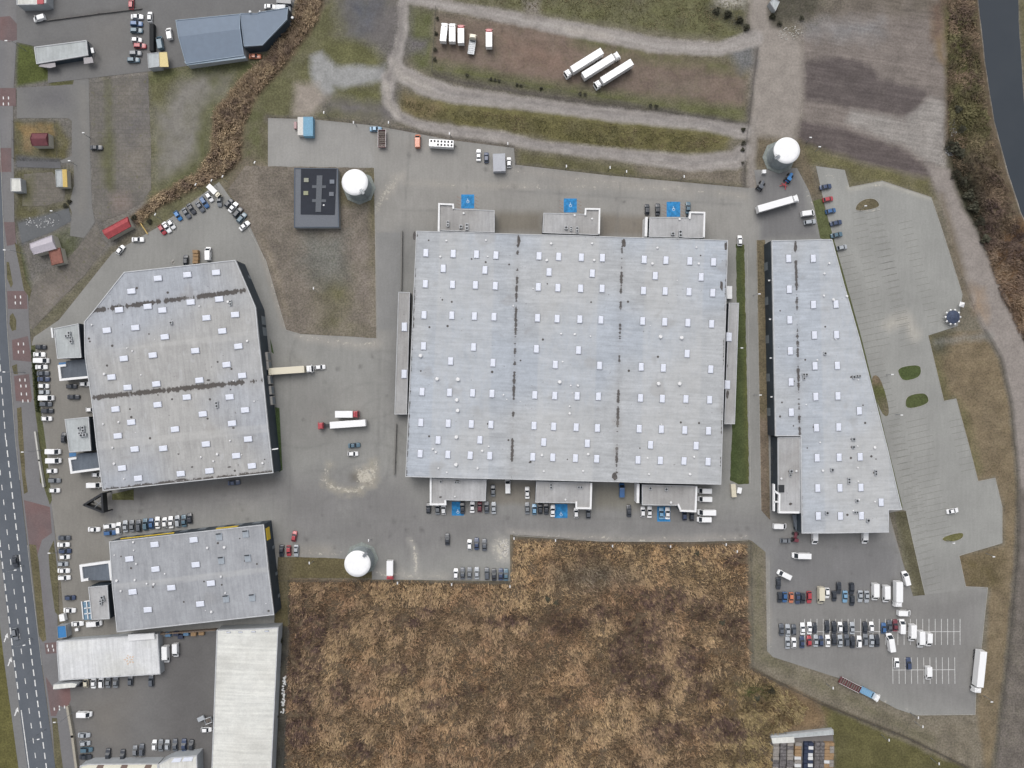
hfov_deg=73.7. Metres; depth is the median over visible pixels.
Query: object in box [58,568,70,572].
parked car
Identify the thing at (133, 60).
parked car
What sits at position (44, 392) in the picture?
parked car
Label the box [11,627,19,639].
parked car
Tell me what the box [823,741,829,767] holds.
pallet stack
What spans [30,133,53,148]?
house
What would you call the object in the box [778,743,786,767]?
pallet stack
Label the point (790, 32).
rubble heap
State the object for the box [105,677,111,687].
parked car
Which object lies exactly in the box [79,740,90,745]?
parked car
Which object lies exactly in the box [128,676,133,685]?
parked car
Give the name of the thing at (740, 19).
shrub
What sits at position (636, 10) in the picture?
tall grass
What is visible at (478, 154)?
parked car
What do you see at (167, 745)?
parked car
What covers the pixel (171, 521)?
parked car
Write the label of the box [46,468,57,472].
parked car
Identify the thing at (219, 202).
parked car
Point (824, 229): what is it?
grass sliver
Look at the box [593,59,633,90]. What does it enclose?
articulated lorry
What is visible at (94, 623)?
parked van
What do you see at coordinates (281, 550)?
parked car
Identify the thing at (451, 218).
office block
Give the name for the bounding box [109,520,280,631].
warehouse hall
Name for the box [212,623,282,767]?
workshop building
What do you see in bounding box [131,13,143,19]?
parked car
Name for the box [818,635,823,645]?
parked car
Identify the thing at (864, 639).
parked car
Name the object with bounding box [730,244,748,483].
lawn
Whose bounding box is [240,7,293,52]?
warehouse building
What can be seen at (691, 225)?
office block
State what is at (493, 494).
parked car
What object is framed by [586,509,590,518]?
parked car
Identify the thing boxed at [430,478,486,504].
office block
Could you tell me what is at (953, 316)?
round pavilion
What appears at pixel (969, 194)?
shrub
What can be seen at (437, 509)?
parked car
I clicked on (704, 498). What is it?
parked van
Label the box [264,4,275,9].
parked car
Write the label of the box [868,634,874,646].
parked car
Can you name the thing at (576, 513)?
parked car
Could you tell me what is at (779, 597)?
parked car
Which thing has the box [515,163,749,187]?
wire fence
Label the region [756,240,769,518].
earth verge
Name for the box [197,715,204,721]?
cargo trailer
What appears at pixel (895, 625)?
parked car
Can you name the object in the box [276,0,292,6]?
shipping container
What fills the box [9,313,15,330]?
grass strip
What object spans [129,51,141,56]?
parked car
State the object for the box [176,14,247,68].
warehouse building
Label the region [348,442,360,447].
parked car
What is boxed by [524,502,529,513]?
parked car
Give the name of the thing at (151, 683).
parked car
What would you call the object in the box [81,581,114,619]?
office building
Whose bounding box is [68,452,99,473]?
entrance porch
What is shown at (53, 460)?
parked van
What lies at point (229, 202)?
parked car
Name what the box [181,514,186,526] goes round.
parked car
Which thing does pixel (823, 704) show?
wire fence
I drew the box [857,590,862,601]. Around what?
parked car
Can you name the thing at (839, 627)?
parked car
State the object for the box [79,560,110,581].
entrance porch
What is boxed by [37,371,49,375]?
parked car
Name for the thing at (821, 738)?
concrete slab
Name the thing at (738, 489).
utility box
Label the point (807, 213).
parked van
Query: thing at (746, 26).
shrub
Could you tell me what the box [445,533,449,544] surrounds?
parked car
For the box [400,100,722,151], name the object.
tall grass
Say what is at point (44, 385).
parked car
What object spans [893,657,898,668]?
parked car
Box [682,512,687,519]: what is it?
parked car
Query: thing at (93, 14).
wall
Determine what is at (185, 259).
parked car
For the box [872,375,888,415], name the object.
grass island
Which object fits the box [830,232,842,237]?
parked car
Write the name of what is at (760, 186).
tractor
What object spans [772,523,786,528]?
parked van
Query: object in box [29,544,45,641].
grass strip
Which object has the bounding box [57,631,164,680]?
workshop building
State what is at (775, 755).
pallet stack
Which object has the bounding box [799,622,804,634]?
parked car
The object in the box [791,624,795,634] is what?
parked car
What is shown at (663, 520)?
blue bay
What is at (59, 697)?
brick crossing
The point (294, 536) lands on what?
parked car
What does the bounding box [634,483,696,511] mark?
office block
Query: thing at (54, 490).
parked car
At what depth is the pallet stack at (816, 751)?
257.99 m
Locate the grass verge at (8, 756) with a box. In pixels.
[0,631,17,767]
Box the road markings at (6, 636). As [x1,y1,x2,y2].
[0,97,64,767]
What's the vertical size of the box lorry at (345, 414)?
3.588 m
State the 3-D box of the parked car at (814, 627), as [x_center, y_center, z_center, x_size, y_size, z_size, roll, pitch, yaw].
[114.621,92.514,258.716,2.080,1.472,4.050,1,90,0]
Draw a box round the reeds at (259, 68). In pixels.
[130,0,321,224]
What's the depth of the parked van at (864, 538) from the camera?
257.41 m
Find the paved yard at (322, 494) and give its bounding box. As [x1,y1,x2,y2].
[32,118,987,714]
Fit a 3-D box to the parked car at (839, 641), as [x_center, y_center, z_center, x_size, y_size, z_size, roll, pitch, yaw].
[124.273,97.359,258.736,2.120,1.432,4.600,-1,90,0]
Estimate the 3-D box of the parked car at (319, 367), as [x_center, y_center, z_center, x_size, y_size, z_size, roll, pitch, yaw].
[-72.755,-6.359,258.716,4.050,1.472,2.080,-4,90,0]
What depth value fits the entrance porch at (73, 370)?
255.30 m
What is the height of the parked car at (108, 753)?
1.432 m
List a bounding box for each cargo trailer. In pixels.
[59,613,67,621]
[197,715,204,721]
[204,716,212,723]
[378,128,385,147]
[429,139,453,149]
[838,676,861,692]
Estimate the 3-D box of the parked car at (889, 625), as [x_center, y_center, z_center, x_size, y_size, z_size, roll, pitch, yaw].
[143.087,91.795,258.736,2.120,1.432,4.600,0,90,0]
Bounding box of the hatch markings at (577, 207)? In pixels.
[457,197,683,215]
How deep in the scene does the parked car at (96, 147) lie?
258.48 m
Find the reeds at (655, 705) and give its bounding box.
[284,539,808,767]
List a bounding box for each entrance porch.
[58,359,87,380]
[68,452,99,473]
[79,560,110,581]
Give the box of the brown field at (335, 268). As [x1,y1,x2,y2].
[228,166,375,337]
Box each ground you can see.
[13,0,1023,767]
[157,0,395,182]
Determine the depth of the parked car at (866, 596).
258.54 m
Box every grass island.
[856,199,878,209]
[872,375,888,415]
[898,365,920,379]
[906,393,927,407]
[943,533,962,540]
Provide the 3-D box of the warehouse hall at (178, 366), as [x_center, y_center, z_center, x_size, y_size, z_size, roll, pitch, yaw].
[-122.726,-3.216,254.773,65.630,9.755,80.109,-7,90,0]
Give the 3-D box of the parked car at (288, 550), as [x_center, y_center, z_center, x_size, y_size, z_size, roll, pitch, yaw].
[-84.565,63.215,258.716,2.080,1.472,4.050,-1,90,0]
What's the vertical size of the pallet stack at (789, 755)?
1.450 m
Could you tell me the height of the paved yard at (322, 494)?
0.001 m
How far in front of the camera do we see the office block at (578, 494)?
253.90 m
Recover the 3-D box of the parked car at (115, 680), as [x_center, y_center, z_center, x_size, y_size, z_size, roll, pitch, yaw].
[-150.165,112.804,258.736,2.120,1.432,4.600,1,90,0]
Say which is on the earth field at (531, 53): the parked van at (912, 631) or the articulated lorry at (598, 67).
the articulated lorry at (598, 67)
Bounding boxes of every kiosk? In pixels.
[11,178,26,193]
[55,169,71,188]
[57,623,71,638]
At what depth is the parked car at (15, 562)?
258.51 m
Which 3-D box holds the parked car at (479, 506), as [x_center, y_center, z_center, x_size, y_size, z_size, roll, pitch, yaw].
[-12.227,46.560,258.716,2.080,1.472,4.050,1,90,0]
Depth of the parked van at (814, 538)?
257.33 m
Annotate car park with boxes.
[816,166,1001,593]
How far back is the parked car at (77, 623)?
258.49 m
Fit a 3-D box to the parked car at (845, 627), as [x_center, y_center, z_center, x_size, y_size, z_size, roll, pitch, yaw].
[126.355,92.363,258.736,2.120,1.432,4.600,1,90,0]
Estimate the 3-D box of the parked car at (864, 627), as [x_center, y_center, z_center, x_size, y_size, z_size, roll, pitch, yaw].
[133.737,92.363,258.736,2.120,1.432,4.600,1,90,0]
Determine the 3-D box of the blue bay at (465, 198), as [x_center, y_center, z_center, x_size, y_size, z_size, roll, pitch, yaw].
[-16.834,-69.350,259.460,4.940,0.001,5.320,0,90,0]
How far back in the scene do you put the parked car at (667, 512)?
258.48 m
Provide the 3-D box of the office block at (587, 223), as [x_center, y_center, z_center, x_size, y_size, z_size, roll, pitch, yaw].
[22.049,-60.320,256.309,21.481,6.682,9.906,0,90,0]
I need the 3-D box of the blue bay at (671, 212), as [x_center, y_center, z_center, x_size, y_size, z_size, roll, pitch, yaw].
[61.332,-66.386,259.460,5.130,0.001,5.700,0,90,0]
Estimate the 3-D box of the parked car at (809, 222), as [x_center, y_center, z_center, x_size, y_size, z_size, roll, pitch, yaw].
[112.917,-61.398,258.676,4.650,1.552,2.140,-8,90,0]
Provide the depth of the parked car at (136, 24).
258.45 m
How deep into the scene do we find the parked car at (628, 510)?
258.49 m
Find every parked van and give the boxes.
[33,13,46,22]
[33,357,49,363]
[38,395,54,400]
[44,449,61,454]
[45,458,61,463]
[76,710,92,717]
[86,482,101,487]
[86,620,102,626]
[156,36,164,50]
[161,645,169,661]
[165,28,172,40]
[172,643,179,656]
[204,247,211,260]
[276,4,290,11]
[414,134,420,148]
[505,479,510,493]
[619,483,624,496]
[697,488,711,493]
[697,496,711,501]
[697,509,715,515]
[697,516,711,522]
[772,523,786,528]
[776,569,791,579]
[791,552,811,558]
[800,209,814,216]
[811,533,817,543]
[816,586,824,603]
[861,533,868,543]
[870,582,879,599]
[881,584,890,601]
[885,632,895,652]
[896,609,910,615]
[898,619,905,633]
[901,571,910,585]
[907,623,916,640]
[916,630,925,647]
[924,665,932,679]
[925,632,932,645]
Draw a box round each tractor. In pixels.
[755,180,765,191]
[780,173,792,189]
[791,532,798,542]
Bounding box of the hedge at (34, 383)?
[30,350,39,411]
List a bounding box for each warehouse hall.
[84,260,280,490]
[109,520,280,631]
[405,231,727,484]
[764,239,901,533]
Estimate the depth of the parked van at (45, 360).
257.30 m
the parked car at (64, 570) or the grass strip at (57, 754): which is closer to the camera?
the parked car at (64, 570)
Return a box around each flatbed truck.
[467,34,476,54]
[860,686,879,701]
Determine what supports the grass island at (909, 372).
on the car park
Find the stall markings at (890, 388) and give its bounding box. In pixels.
[839,210,974,590]
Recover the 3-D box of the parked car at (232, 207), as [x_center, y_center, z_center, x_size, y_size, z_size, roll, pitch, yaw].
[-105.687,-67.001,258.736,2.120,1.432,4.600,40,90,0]
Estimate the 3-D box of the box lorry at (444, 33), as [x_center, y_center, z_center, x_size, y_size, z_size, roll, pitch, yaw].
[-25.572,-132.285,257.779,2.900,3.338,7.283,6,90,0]
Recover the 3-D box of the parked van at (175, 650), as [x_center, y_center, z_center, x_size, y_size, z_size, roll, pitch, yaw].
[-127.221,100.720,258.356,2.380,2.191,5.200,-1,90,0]
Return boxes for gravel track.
[382,0,804,187]
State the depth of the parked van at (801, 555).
256.83 m
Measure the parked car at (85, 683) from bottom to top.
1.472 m
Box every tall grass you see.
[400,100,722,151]
[468,0,742,34]
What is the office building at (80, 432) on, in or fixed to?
on the paved yard at (322, 494)
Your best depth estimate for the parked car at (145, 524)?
258.38 m
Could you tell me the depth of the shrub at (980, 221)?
258.03 m
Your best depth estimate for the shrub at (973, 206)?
257.64 m
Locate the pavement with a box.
[0,0,74,767]
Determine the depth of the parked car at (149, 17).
258.39 m
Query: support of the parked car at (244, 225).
on the paved yard at (322, 494)
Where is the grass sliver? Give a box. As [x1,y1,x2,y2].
[813,199,902,507]
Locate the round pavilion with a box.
[942,309,960,324]
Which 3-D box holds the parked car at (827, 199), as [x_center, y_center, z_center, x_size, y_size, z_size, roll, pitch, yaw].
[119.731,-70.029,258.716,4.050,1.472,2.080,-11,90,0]
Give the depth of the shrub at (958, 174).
257.85 m
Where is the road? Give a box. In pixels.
[0,172,54,767]
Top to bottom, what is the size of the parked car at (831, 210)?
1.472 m
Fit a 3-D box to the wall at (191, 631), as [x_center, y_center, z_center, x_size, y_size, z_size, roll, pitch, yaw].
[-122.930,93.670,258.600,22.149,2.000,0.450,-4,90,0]
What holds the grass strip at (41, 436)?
on the paved yard at (322, 494)
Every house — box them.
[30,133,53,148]
[30,235,60,255]
[158,748,203,767]
[294,168,340,228]
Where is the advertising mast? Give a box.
[83,491,112,512]
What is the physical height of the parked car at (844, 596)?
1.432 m
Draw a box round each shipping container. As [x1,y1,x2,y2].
[149,23,155,52]
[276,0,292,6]
[298,117,303,136]
[303,117,314,137]
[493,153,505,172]
[726,286,731,298]
[730,483,736,496]
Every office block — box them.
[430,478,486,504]
[437,203,494,232]
[535,480,591,508]
[542,208,599,235]
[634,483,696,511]
[642,212,704,238]
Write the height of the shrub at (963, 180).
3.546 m
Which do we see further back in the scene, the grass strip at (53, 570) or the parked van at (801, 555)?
the grass strip at (53, 570)
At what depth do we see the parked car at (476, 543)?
258.44 m
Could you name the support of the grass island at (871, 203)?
on the car park
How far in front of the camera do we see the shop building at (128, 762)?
255.78 m
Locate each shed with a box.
[102,217,134,239]
[767,0,778,12]
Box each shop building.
[17,0,53,10]
[34,40,95,67]
[80,757,163,767]
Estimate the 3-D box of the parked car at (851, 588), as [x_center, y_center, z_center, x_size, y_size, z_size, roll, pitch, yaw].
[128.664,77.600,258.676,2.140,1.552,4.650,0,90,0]
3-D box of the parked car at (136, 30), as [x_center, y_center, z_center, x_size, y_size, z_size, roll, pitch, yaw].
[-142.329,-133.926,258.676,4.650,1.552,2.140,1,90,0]
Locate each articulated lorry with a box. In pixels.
[268,366,313,374]
[318,419,366,429]
[563,48,603,79]
[581,51,620,80]
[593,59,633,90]
[755,194,798,213]
[970,649,986,692]
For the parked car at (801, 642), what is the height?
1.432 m
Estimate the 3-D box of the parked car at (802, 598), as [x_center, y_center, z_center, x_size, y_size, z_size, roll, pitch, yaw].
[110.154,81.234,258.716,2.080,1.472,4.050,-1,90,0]
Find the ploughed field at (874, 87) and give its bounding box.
[802,0,945,186]
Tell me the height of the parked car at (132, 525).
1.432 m
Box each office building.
[51,323,84,364]
[65,417,96,456]
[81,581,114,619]
[771,436,800,530]
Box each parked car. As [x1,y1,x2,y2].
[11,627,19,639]
[12,555,18,567]
[33,352,45,356]
[35,345,46,349]
[35,364,47,369]
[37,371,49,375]
[37,376,49,381]
[38,383,49,388]
[38,389,49,394]
[39,401,52,406]
[41,408,53,413]
[41,416,52,420]
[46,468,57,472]
[48,478,60,482]
[49,488,60,492]
[57,542,69,547]
[57,561,68,565]
[58,535,70,540]
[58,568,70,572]
[58,575,70,580]
[59,548,71,553]
[59,554,70,558]
[61,432,66,442]
[63,607,75,612]
[64,595,75,600]
[66,384,77,388]
[67,394,79,399]
[71,621,83,625]
[78,732,90,737]
[79,382,88,386]
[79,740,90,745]
[79,754,91,759]
[80,746,92,752]
[83,679,88,687]
[86,407,92,411]
[88,527,100,531]
[90,145,102,150]
[91,678,96,687]
[92,472,100,477]
[98,678,104,687]
[103,523,115,528]
[104,530,115,535]
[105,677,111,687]
[105,748,110,758]
[112,677,118,687]
[115,245,125,254]
[116,522,121,534]
[119,749,125,758]
[123,520,128,531]
[127,57,139,62]
[128,0,134,9]
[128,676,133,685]
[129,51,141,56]
[129,519,135,531]
[130,21,142,26]
[130,28,142,33]
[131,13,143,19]
[131,37,141,42]
[132,237,144,241]
[132,745,137,755]
[134,43,146,48]
[135,519,141,531]
[138,743,144,755]
[142,518,148,530]
[147,12,152,22]
[148,518,154,528]
[148,675,154,686]
[152,739,157,750]
[154,516,160,528]
[157,224,166,234]
[158,739,163,750]
[162,221,171,232]
[162,517,167,527]
[165,739,170,750]
[167,219,175,229]
[168,516,174,527]
[172,738,177,750]
[173,210,182,220]
[175,515,180,527]
[181,207,191,218]
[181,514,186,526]
[181,738,186,750]
[183,255,188,264]
[186,203,196,214]
[187,513,192,523]
[188,739,193,750]
[195,201,204,212]
[199,196,209,208]
[201,726,211,731]
[205,192,213,201]
[216,197,222,206]
[224,198,233,208]
[228,202,238,212]
[228,480,240,484]
[232,207,242,218]
[236,212,246,223]
[239,221,250,230]
[249,53,260,59]
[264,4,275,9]
[279,544,284,556]
[286,545,291,555]
[291,531,297,541]
[294,544,298,556]
[315,364,325,369]
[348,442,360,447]
[348,451,357,456]
[370,127,381,131]
[426,503,430,513]
[435,505,439,514]
[441,505,445,514]
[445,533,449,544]
[453,568,457,578]
[460,502,464,513]
[460,567,464,578]
[467,539,471,549]
[467,567,471,578]
[470,501,474,512]
[474,538,478,549]
[474,567,479,578]
[476,149,480,160]
[477,501,481,511]
[482,539,486,550]
[484,152,488,162]
[484,501,488,512]
[485,567,489,579]
[491,484,495,496]
[491,502,495,513]
[491,568,496,580]
[498,568,502,579]
[504,568,508,580]
[506,157,511,167]
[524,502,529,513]
[525,486,529,498]
[532,504,536,514]
[538,503,542,513]
[544,503,548,514]
[550,505,555,516]
[574,507,578,517]
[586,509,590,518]
[626,505,630,516]
[640,506,644,516]
[644,204,649,214]
[647,506,652,517]
[655,203,660,215]
[658,507,663,518]
[665,507,670,518]
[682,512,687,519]
[685,202,690,213]
[689,512,693,520]
[737,235,742,245]
[775,577,781,588]
[777,592,781,602]
[778,623,783,635]
[780,538,790,543]
[782,592,787,601]
[784,636,790,648]
[785,624,790,635]
[788,592,793,602]
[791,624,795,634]
[791,637,796,647]
[795,592,799,603]
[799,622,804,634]
[799,636,804,647]
[800,593,805,603]
[803,219,815,224]
[806,591,811,602]
[806,622,811,633]
[806,635,811,645]
[812,622,817,632]
[812,634,818,646]
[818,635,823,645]
[819,183,831,189]
[822,196,832,202]
[824,620,829,632]
[824,634,830,646]
[825,208,835,213]
[825,587,829,597]
[829,220,841,225]
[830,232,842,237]
[831,590,836,600]
[831,621,836,632]
[831,633,836,645]
[836,244,846,250]
[836,582,840,593]
[837,622,842,632]
[837,634,842,646]
[842,590,847,602]
[842,621,848,633]
[843,634,849,645]
[848,582,853,594]
[849,595,854,605]
[849,622,854,633]
[849,636,855,647]
[856,635,861,647]
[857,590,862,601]
[862,621,867,633]
[862,634,867,645]
[863,590,868,602]
[868,621,874,631]
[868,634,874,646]
[874,634,879,646]
[880,622,886,633]
[886,620,892,631]
[892,619,897,631]
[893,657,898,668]
[905,657,911,669]
[946,508,957,513]
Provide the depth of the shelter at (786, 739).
257.70 m
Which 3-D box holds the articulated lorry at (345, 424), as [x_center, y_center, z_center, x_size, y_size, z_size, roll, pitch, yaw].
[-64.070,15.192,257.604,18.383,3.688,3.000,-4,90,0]
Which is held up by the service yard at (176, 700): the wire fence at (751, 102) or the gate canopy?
the gate canopy
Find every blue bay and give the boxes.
[452,502,463,515]
[461,194,473,207]
[555,504,567,517]
[564,198,576,211]
[657,507,669,521]
[667,202,679,216]
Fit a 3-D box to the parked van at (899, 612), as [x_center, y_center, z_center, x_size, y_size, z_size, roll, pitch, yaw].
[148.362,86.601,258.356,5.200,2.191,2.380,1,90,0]
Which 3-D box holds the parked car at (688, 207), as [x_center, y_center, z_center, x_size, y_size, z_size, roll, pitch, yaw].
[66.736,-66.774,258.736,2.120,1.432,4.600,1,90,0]
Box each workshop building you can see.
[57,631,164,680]
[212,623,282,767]
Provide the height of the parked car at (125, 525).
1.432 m
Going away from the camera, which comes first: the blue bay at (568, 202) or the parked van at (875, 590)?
the parked van at (875, 590)
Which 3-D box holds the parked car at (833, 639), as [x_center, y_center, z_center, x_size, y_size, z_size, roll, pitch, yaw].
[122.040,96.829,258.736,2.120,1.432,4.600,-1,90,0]
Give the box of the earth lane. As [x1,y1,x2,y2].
[926,166,1023,619]
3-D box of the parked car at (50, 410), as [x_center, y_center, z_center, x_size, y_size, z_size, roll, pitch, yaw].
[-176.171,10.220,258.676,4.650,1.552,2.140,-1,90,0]
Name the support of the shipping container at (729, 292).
on the paved yard at (322, 494)
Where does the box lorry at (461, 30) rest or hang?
on the earth field at (531, 53)
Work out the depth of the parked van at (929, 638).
257.40 m
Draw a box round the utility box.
[736,487,741,493]
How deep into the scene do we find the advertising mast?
253.98 m
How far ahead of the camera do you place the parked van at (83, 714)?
257.68 m
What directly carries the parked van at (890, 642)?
on the paved yard at (322, 494)
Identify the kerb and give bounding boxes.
[0,147,1001,714]
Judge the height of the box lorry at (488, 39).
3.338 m
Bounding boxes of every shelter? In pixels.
[770,728,833,737]
[770,736,794,743]
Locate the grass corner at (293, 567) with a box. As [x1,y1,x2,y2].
[275,557,371,625]
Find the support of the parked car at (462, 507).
on the blue bay at (455, 506)
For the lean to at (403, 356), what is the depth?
255.30 m
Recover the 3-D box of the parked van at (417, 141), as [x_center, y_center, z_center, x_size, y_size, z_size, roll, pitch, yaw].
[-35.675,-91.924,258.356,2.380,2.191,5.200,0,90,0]
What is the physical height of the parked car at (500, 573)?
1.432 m
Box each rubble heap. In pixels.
[26,217,58,227]
[499,540,508,556]
[776,26,803,39]
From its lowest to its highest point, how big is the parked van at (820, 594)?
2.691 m
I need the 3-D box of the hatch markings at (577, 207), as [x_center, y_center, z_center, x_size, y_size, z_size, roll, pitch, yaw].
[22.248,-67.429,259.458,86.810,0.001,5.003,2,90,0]
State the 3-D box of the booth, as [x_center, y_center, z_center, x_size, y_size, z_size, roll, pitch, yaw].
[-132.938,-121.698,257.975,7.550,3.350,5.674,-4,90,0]
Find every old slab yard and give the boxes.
[22,172,64,205]
[29,223,106,328]
[90,74,150,221]
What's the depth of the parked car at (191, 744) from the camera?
258.41 m
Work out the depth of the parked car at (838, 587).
258.49 m
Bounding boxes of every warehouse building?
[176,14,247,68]
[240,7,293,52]
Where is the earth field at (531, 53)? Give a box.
[436,18,745,105]
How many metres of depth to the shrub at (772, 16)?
258.58 m
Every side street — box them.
[17,79,94,237]
[17,161,60,168]
[18,208,70,242]
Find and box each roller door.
[261,316,265,324]
[262,327,266,335]
[766,373,769,381]
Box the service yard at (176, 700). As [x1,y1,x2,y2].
[65,622,274,767]
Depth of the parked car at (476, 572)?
258.48 m
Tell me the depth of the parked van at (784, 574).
257.30 m
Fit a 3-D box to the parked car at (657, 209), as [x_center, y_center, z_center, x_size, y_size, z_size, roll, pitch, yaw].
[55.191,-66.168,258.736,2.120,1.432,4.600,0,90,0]
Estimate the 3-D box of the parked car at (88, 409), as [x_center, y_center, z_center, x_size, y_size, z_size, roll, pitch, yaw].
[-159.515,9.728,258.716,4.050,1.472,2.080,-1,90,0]
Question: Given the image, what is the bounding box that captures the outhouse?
[49,247,67,266]
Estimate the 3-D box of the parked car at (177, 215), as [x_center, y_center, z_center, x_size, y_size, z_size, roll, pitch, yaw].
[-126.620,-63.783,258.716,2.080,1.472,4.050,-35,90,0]
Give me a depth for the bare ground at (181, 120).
259.55 m
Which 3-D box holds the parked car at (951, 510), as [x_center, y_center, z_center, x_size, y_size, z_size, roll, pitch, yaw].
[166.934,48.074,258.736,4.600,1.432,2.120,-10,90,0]
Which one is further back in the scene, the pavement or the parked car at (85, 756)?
the pavement
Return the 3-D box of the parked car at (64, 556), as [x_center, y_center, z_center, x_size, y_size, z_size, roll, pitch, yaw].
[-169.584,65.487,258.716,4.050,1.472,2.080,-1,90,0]
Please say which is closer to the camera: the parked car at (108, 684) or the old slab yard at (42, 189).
the parked car at (108, 684)
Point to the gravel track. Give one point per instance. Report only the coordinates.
(778, 79)
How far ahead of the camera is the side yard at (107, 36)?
259.47 m
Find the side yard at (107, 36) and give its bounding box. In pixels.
[16,0,294,82]
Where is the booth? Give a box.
[147,52,168,71]
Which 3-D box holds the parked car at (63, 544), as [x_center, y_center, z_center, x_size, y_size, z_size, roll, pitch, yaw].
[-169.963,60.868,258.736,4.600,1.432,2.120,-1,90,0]
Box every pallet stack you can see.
[192,250,199,263]
[772,743,778,767]
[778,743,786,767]
[785,743,793,767]
[793,741,801,767]
[802,741,808,767]
[807,741,813,767]
[813,741,819,767]
[819,741,824,767]
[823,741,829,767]
[829,741,833,767]
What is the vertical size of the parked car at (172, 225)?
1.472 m
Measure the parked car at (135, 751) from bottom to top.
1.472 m
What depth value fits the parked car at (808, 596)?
258.30 m
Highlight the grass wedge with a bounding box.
[894,511,924,595]
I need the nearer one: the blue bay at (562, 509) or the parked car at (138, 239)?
the parked car at (138, 239)
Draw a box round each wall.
[34,431,45,486]
[46,8,141,20]
[66,705,78,767]
[160,628,216,634]
[394,424,396,474]
[400,231,402,289]
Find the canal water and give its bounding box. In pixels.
[978,0,1023,216]
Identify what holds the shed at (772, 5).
on the ground at (969, 368)
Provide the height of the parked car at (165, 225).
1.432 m
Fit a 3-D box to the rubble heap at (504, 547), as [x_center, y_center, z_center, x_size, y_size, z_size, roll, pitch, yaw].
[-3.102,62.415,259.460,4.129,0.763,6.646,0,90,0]
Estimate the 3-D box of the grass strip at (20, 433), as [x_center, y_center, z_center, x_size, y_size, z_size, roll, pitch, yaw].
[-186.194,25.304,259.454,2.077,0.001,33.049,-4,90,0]
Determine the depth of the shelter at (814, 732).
258.10 m
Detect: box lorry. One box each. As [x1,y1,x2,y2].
[206,184,222,198]
[335,410,359,417]
[386,560,393,578]
[440,23,448,43]
[449,23,455,43]
[457,25,464,45]
[485,29,492,49]
[891,580,902,606]
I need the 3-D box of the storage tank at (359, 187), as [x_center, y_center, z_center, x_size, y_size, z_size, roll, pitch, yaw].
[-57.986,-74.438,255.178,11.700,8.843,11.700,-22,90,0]
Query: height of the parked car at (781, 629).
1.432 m
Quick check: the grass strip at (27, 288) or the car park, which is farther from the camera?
the car park
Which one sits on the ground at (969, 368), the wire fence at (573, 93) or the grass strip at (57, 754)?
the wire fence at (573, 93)
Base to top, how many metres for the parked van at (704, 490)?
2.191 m
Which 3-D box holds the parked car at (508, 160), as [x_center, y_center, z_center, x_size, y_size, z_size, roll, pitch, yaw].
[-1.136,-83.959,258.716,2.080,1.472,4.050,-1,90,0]
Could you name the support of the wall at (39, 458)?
on the ground at (969, 368)
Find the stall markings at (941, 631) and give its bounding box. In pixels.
[804,619,959,683]
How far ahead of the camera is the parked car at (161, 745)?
258.46 m
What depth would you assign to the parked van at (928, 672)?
257.41 m
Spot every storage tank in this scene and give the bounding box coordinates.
[342,169,375,204]
[344,542,378,576]
[762,137,799,173]
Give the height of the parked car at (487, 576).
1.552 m
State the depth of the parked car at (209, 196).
258.40 m
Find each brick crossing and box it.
[0,16,16,41]
[0,88,15,105]
[0,148,10,171]
[4,222,15,245]
[7,291,26,308]
[12,336,30,361]
[14,374,31,401]
[24,500,51,554]
[44,642,56,653]
[45,676,70,715]
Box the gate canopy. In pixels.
[53,679,83,688]
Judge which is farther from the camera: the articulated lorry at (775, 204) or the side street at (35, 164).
the side street at (35, 164)
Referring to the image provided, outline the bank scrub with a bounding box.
[946,0,1023,339]
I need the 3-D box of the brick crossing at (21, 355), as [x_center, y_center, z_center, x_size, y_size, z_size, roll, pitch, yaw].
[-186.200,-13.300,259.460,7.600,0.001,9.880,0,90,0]
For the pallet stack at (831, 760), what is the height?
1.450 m
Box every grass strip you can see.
[6,262,12,286]
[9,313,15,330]
[12,364,17,373]
[15,243,30,297]
[17,407,27,493]
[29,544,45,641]
[31,345,51,503]
[49,541,58,615]
[52,718,62,767]
[112,489,133,499]
[275,407,281,471]
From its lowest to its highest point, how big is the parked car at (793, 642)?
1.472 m
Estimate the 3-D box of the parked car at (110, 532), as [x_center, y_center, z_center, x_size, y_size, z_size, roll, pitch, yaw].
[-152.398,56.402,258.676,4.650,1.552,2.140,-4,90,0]
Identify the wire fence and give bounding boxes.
[11,120,57,159]
[266,115,514,155]
[279,580,509,583]
[282,580,288,766]
[431,5,746,123]
[513,536,749,543]
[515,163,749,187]
[745,48,758,179]
[750,542,962,764]
[961,277,1020,764]
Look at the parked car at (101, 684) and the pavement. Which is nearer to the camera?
the parked car at (101, 684)
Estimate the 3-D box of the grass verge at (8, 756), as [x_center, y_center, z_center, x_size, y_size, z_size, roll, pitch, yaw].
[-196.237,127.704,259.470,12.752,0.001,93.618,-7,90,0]
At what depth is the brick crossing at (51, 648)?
259.46 m
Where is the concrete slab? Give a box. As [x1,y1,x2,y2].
[770,735,833,767]
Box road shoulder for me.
[0,560,26,767]
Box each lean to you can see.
[394,292,411,413]
[723,303,738,423]
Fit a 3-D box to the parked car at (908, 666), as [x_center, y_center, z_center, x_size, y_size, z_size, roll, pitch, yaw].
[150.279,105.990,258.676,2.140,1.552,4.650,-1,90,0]
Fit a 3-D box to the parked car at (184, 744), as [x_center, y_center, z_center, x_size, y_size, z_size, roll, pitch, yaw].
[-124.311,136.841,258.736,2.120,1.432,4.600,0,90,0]
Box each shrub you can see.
[712,7,719,14]
[724,10,731,17]
[735,15,743,23]
[743,23,749,30]
[767,686,775,693]
[769,13,775,18]
[945,139,955,149]
[947,142,961,155]
[950,168,962,179]
[953,147,965,158]
[954,105,962,112]
[956,176,966,187]
[958,126,967,133]
[961,189,975,200]
[966,201,980,213]
[972,215,985,224]
[980,234,991,243]

